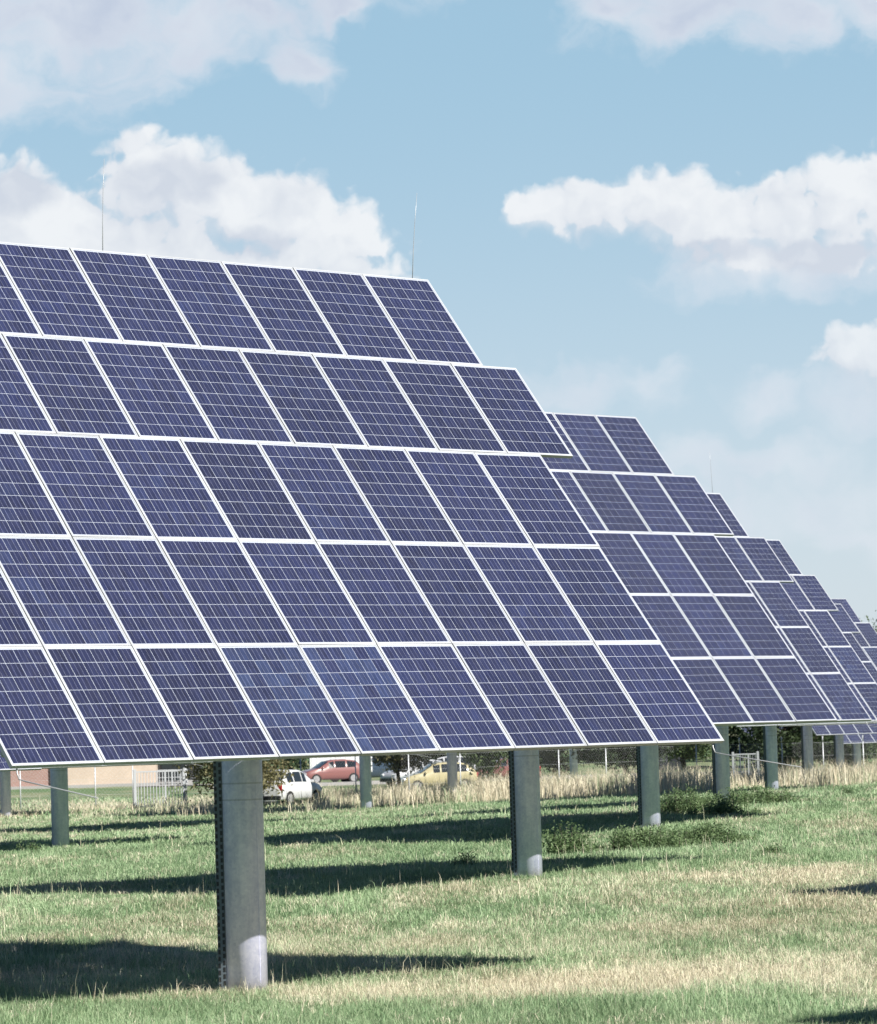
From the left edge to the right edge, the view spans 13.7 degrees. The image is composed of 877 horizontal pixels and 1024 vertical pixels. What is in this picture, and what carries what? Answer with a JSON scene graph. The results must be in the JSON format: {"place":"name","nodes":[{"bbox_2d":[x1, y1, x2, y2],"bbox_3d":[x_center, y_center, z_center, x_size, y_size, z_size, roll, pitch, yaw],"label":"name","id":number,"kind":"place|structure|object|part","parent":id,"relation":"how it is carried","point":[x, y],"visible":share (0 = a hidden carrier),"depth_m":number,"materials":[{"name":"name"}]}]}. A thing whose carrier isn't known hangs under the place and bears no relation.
{"place":"outdoors","nodes":[
{"label":"outdoors","id":0,"kind":"place"},
{"bbox_2d":[137,784,211,786],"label":"pavement","id":1,"kind":"structure","parent":0,"point":[172,785],"depth_m":242.68,"materials":[{"name":"concrete"}]},
{"bbox_2d":[0,729,876,1023],"bbox_3d":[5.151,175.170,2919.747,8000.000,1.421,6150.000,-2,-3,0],"label":"ground","id":2,"kind":"structure","parent":0,"point":[46,793],"depth_m":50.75,"materials":[{"name":"green plant"}]},
{"bbox_2d":[0,771,10,816],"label":"solar tracker","id":3,"kind":"object","parent":2,"relation":"on","point":[5,792],"depth_m":138.47,"materials":[{"name":"metal"}]},
{"bbox_2d":[0,750,41,770],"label":"solar tracker","id":4,"kind":"object","parent":2,"relation":"on","point":[4,766],"visible":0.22,"depth_m":66.77,"materials":[{"name":"metal"}]},
{"bbox_2d":[12,838,45,851],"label":"weed","id":5,"kind":"object","parent":2,"relation":"on","point":[33,847],"visible":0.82,"depth_m":84.72,"materials":[{"name":"green plant"}]},
{"bbox_2d":[11,766,133,809],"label":"wire fence","id":6,"kind":"object","parent":2,"relation":"on","point":[95,773],"visible":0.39,"depth_m":149.83,"materials":[{"name":"grey metal"}]},
{"bbox_2d":[10,763,201,789],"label":"brick building","id":7,"kind":"structure","parent":2,"relation":"on","point":[104,778],"depth_m":245.44,"materials":[{"name":"brick"}]},
{"bbox_2d":[161,764,189,780],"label":"entrance door","id":8,"kind":"structure","parent":7,"relation":"in","point":[164,766],"depth_m":246.96,"materials":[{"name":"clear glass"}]},
{"bbox_2d":[42,760,268,847],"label":"solar tracker","id":9,"kind":"object","parent":2,"relation":"on","point":[59,809],"visible":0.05,"depth_m":86.58,"materials":[{"name":"metal"}]},
{"bbox_2d":[133,768,185,806],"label":"metal gate","id":10,"kind":"structure","parent":2,"relation":"on","point":[162,771],"depth_m":149.59,"materials":[{"name":"metal"}]},
{"bbox_2d":[172,758,309,800],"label":"broadleaf tree","id":11,"kind":"object","parent":2,"relation":"on","point":[269,772],"visible":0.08,"depth_m":144.37,"materials":[{"name":"green plant"}]},
{"bbox_2d":[268,758,308,770],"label":"evergreen tree","id":12,"kind":"object","parent":2,"relation":"on","point":[296,762],"visible":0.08,"depth_m":298.84,"materials":[{"name":"green plant"}]},
{"bbox_2d":[263,770,322,803],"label":"parked car","id":13,"kind":"object","parent":2,"relation":"on","point":[304,784],"visible":0.52,"depth_m":148.28,"materials":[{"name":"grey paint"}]},
{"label":"window","id":14,"kind":"part","parent":13,"relation":"part of","materials":[{"name":"black glass"}]},
{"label":"window","id":15,"kind":"part","parent":13,"relation":"part of","materials":[{"name":"black glass"}]},
{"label":"window","id":16,"kind":"part","parent":13,"relation":"part of","materials":[{"name":"black glass"}]},
{"bbox_2d":[301,759,359,782],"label":"parked car","id":17,"kind":"object","parent":2,"relation":"on","point":[324,770],"visible":0.55,"depth_m":225.79,"materials":[{"name":"red paint"}]},
{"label":"window","id":18,"kind":"part","parent":17,"relation":"part of","materials":[{"name":"black glass"}]},
{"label":"window","id":19,"kind":"part","parent":17,"relation":"part of","materials":[{"name":"black glass"}]},
{"bbox_2d":[309,756,371,781],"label":"box trailer","id":20,"kind":"object","parent":2,"relation":"on","point":[312,763],"visible":0.1,"depth_m":234.39,"materials":[{"name":"white metal"}]},
{"bbox_2d":[337,756,371,807],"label":"solar tracker","id":21,"kind":"object","parent":2,"relation":"on","point":[365,777],"depth_m":128.70,"materials":[{"name":"metal"}]},
{"bbox_2d":[358,755,393,780],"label":"parked van","id":22,"kind":"object","parent":2,"relation":"on","point":[375,770],"visible":0.02,"depth_m":234.52,"materials":[{"name":"blue paint"}]},
{"bbox_2d":[0,172,800,990],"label":"solar tracker","id":23,"kind":"object","parent":2,"relation":"on","point":[252,516],"visible":1,"depth_m":35.69,"materials":[{"name":"glass"}]},
{"bbox_2d":[371,753,444,786],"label":"broadleaf tree","id":24,"kind":"object","parent":2,"relation":"on","point":[402,761],"visible":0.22,"depth_m":171.39,"materials":[{"name":"green plant"}]},
{"bbox_2d":[381,759,441,785],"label":"parked car","id":25,"kind":"object","parent":2,"relation":"on","point":[385,776],"visible":0.28,"depth_m":212.41,"materials":[{"name":"grey paint"}]},
{"bbox_2d":[0,755,876,817],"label":"dry grass","id":26,"kind":"structure","parent":2,"relation":"on","point":[479,789],"depth_m":134.39,"materials":[{"name":"beige plant"}]},
{"bbox_2d":[401,762,477,787],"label":"parked car","id":27,"kind":"object","parent":2,"relation":"on","point":[419,776],"visible":0.41,"depth_m":183.74,"materials":[{"name":"beige paint"}]},
{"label":"window","id":28,"kind":"part","parent":27,"relation":"part of","materials":[{"name":"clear glass"}]},
{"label":"window","id":29,"kind":"part","parent":27,"relation":"part of","materials":[{"name":"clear glass"}]},
{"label":"window","id":30,"kind":"part","parent":27,"relation":"part of","materials":[{"name":"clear glass"}]},
{"bbox_2d":[419,752,463,759],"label":"evergreen tree","id":31,"kind":"object","parent":2,"relation":"on","point":[436,756],"visible":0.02,"depth_m":299.08,"materials":[{"name":"green plant"}]},
{"bbox_2d":[447,753,457,793],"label":"solar tracker","id":32,"kind":"object","parent":2,"relation":"on","point":[451,765],"depth_m":149.46,"materials":[{"name":"metal"}]},
{"bbox_2d":[445,849,477,865],"bbox_3d":[0.409,5.905,61.777,0.596,0.429,0.500,-2,-3,0],"label":"weed","id":33,"kind":"object","parent":2,"relation":"on","point":[465,860],"visible":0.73,"depth_m":61.69,"materials":[{"name":"green plant"}]},
{"bbox_2d":[441,751,508,780],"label":"broadleaf tree","id":34,"kind":"object","parent":2,"relation":"on","point":[471,758],"visible":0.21,"depth_m":167.02,"materials":[{"name":"green plant"}]},
{"bbox_2d":[477,757,540,780],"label":"parked car","id":35,"kind":"object","parent":2,"relation":"on","point":[505,764],"visible":0.06,"depth_m":213.62,"materials":[{"name":"red paint"}]},
{"bbox_2d":[185,735,876,802],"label":"wire fence","id":36,"kind":"object","parent":2,"relation":"on","point":[605,762],"visible":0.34,"depth_m":165.96,"materials":[{"name":"grey metal"}]},
{"bbox_2d":[539,749,591,777],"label":"broadleaf tree","id":37,"kind":"object","parent":2,"relation":"on","point":[554,764],"visible":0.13,"depth_m":194.97,"materials":[{"name":"green plant"}]},
{"bbox_2d":[541,819,599,854],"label":"bramble","id":38,"kind":"object","parent":2,"relation":"on","point":[559,843],"visible":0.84,"depth_m":66.63,"materials":[{"name":"green plant"}]},
{"bbox_2d":[569,749,577,778],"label":"solar tracker","id":39,"kind":"object","parent":2,"relation":"on","point":[572,763],"depth_m":191.38,"materials":[{"name":"metal"}]},
{"bbox_2d":[565,748,610,763],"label":"evergreen tree","id":40,"kind":"object","parent":2,"relation":"on","point":[592,761],"depth_m":300.69,"materials":[{"name":"green plant"}]},
{"bbox_2d":[553,745,681,776],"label":"broadleaf tree","id":41,"kind":"object","parent":2,"relation":"on","point":[627,750],"visible":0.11,"depth_m":180.95,"materials":[{"name":"green plant"}]},
{"bbox_2d":[588,820,719,850],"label":"bramble","id":42,"kind":"object","parent":2,"relation":"on","point":[634,839],"visible":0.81,"depth_m":68.00,"materials":[{"name":"green plant"}]},
{"bbox_2d":[659,751,681,771],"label":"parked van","id":43,"kind":"object","parent":2,"relation":"on","point":[668,764],"visible":0.17,"depth_m":229.21,"materials":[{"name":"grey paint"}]},
{"bbox_2d":[508,412,836,876],"bbox_3d":[1.596,2.148,56.436,10.050,7.942,4.191,2,-5,-44],"label":"solar tracker","id":44,"kind":"object","parent":2,"relation":"on","point":[654,524],"visible":0.35,"depth_m":58.36,"materials":[{"name":"glass"}]},
{"bbox_2d":[635,783,752,813],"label":"bramble","id":45,"kind":"object","parent":2,"relation":"on","point":[685,803],"visible":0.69,"depth_m":83.39,"materials":[{"name":"green plant"}]},
{"bbox_2d":[658,726,732,769],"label":"broadleaf tree","id":46,"kind":"object","parent":2,"relation":"on","point":[683,749],"visible":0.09,"depth_m":183.06,"materials":[{"name":"green plant"}]},
{"bbox_2d":[685,744,711,759],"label":"evergreen tree","id":47,"kind":"object","parent":2,"relation":"on","point":[709,755],"visible":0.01,"depth_m":302.25,"materials":[{"name":"green plant"}]},
{"bbox_2d":[662,820,758,843],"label":"bramble","id":48,"kind":"object","parent":2,"relation":"on","point":[706,831],"visible":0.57,"depth_m":69.02,"materials":[{"name":"green plant"}]},
{"bbox_2d":[683,791,764,816],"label":"bramble","id":49,"kind":"object","parent":2,"relation":"on","point":[720,807],"visible":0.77,"depth_m":81.49,"materials":[{"name":"green plant"}]},
{"bbox_2d":[708,726,756,760],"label":"evergreen tree","id":50,"kind":"object","parent":2,"relation":"on","point":[732,738],"visible":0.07,"depth_m":290.36,"materials":[{"name":"green plant"}]},
{"bbox_2d":[731,751,759,778],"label":"metal gate","id":51,"kind":"structure","parent":2,"relation":"on","point":[752,754],"depth_m":165.57,"materials":[{"name":"metal"}]},
{"bbox_2d":[636,451,876,827],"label":"solar tracker","id":52,"kind":"object","parent":2,"relation":"on","point":[761,569],"visible":0.2,"depth_m":79.55,"materials":[{"name":"glass"}]},
{"bbox_2d":[702,782,821,804],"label":"bramble","id":53,"kind":"object","parent":2,"relation":"on","point":[761,796],"visible":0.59,"depth_m":89.43,"materials":[{"name":"green plant"}]},
{"bbox_2d":[756,841,785,854],"bbox_3d":[5.454,5.546,59.771,0.510,0.325,0.742,-2,-3,0],"label":"weed","id":54,"kind":"object","parent":2,"relation":"on","point":[770,849],"visible":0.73,"depth_m":59.63,"materials":[{"name":"green plant"}]},
{"bbox_2d":[730,726,844,771],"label":"broadleaf tree","id":55,"kind":"object","parent":2,"relation":"on","point":[790,735],"visible":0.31,"depth_m":203.36,"materials":[{"name":"green plant"}]},
{"bbox_2d":[711,540,876,799],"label":"solar tracker","id":56,"kind":"object","parent":2,"relation":"on","point":[811,599],"visible":0.24,"depth_m":100.85,"materials":[{"name":"glass"}]},
{"bbox_2d":[736,604,876,790],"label":"solar tracker","id":57,"kind":"object","parent":2,"relation":"on","point":[844,622],"visible":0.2,"depth_m":122.61,"materials":[{"name":"metal"}]},
{"bbox_2d":[780,599,876,775],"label":"solar tracker","id":58,"kind":"object","parent":2,"relation":"on","point":[866,637],"visible":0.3,"depth_m":149.69,"materials":[{"name":"metal"}]},
{"bbox_2d":[794,729,876,769],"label":"broadleaf tree","id":59,"kind":"object","parent":2,"relation":"on","point":[848,754],"visible":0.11,"depth_m":210.66,"materials":[{"name":"green plant"}]},
{"bbox_2d":[812,723,876,772],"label":"solar tracker","id":60,"kind":"object","parent":2,"relation":"on","point":[837,732],"visible":0.2,"depth_m":168.13,"materials":[{"name":"metal"}]},
{"bbox_2d":[838,785,853,794],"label":"weed","id":61,"kind":"object","parent":2,"relation":"on","point":[847,791],"visible":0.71,"depth_m":104.73,"materials":[{"name":"green plant"}]},
{"bbox_2d":[843,734,876,771],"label":"solar tracker","id":62,"kind":"object","parent":2,"relation":"on","point":[852,739],"visible":0.15,"depth_m":190.65,"materials":[{"name":"metal"}]},
{"bbox_2d":[850,610,876,757],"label":"evergreen tree","id":63,"kind":"object","parent":2,"relation":"on","point":[876,631],"visible":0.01,"depth_m":282.06,"materials":[{"name":"green plant"}]},
{"bbox_2d":[0,0,876,628],"label":"sky","id":64,"kind":"structure","parent":0,"point":[662,214],"materials":[{"name":"blue"}]},
{"bbox_2d":[437,755,475,768],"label":"parked car","id":65,"kind":"object","parent":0,"point":[444,758],"visible":0.02,"depth_m":224.70,"materials":[{"name":"grey paint"}]},
{"bbox_2d":[213,768,871,787],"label":"footpath","id":66,"kind":"structure","parent":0,"point":[342,783],"depth_m":222.12,"materials":[{"name":"grey concrete"}]}
]}

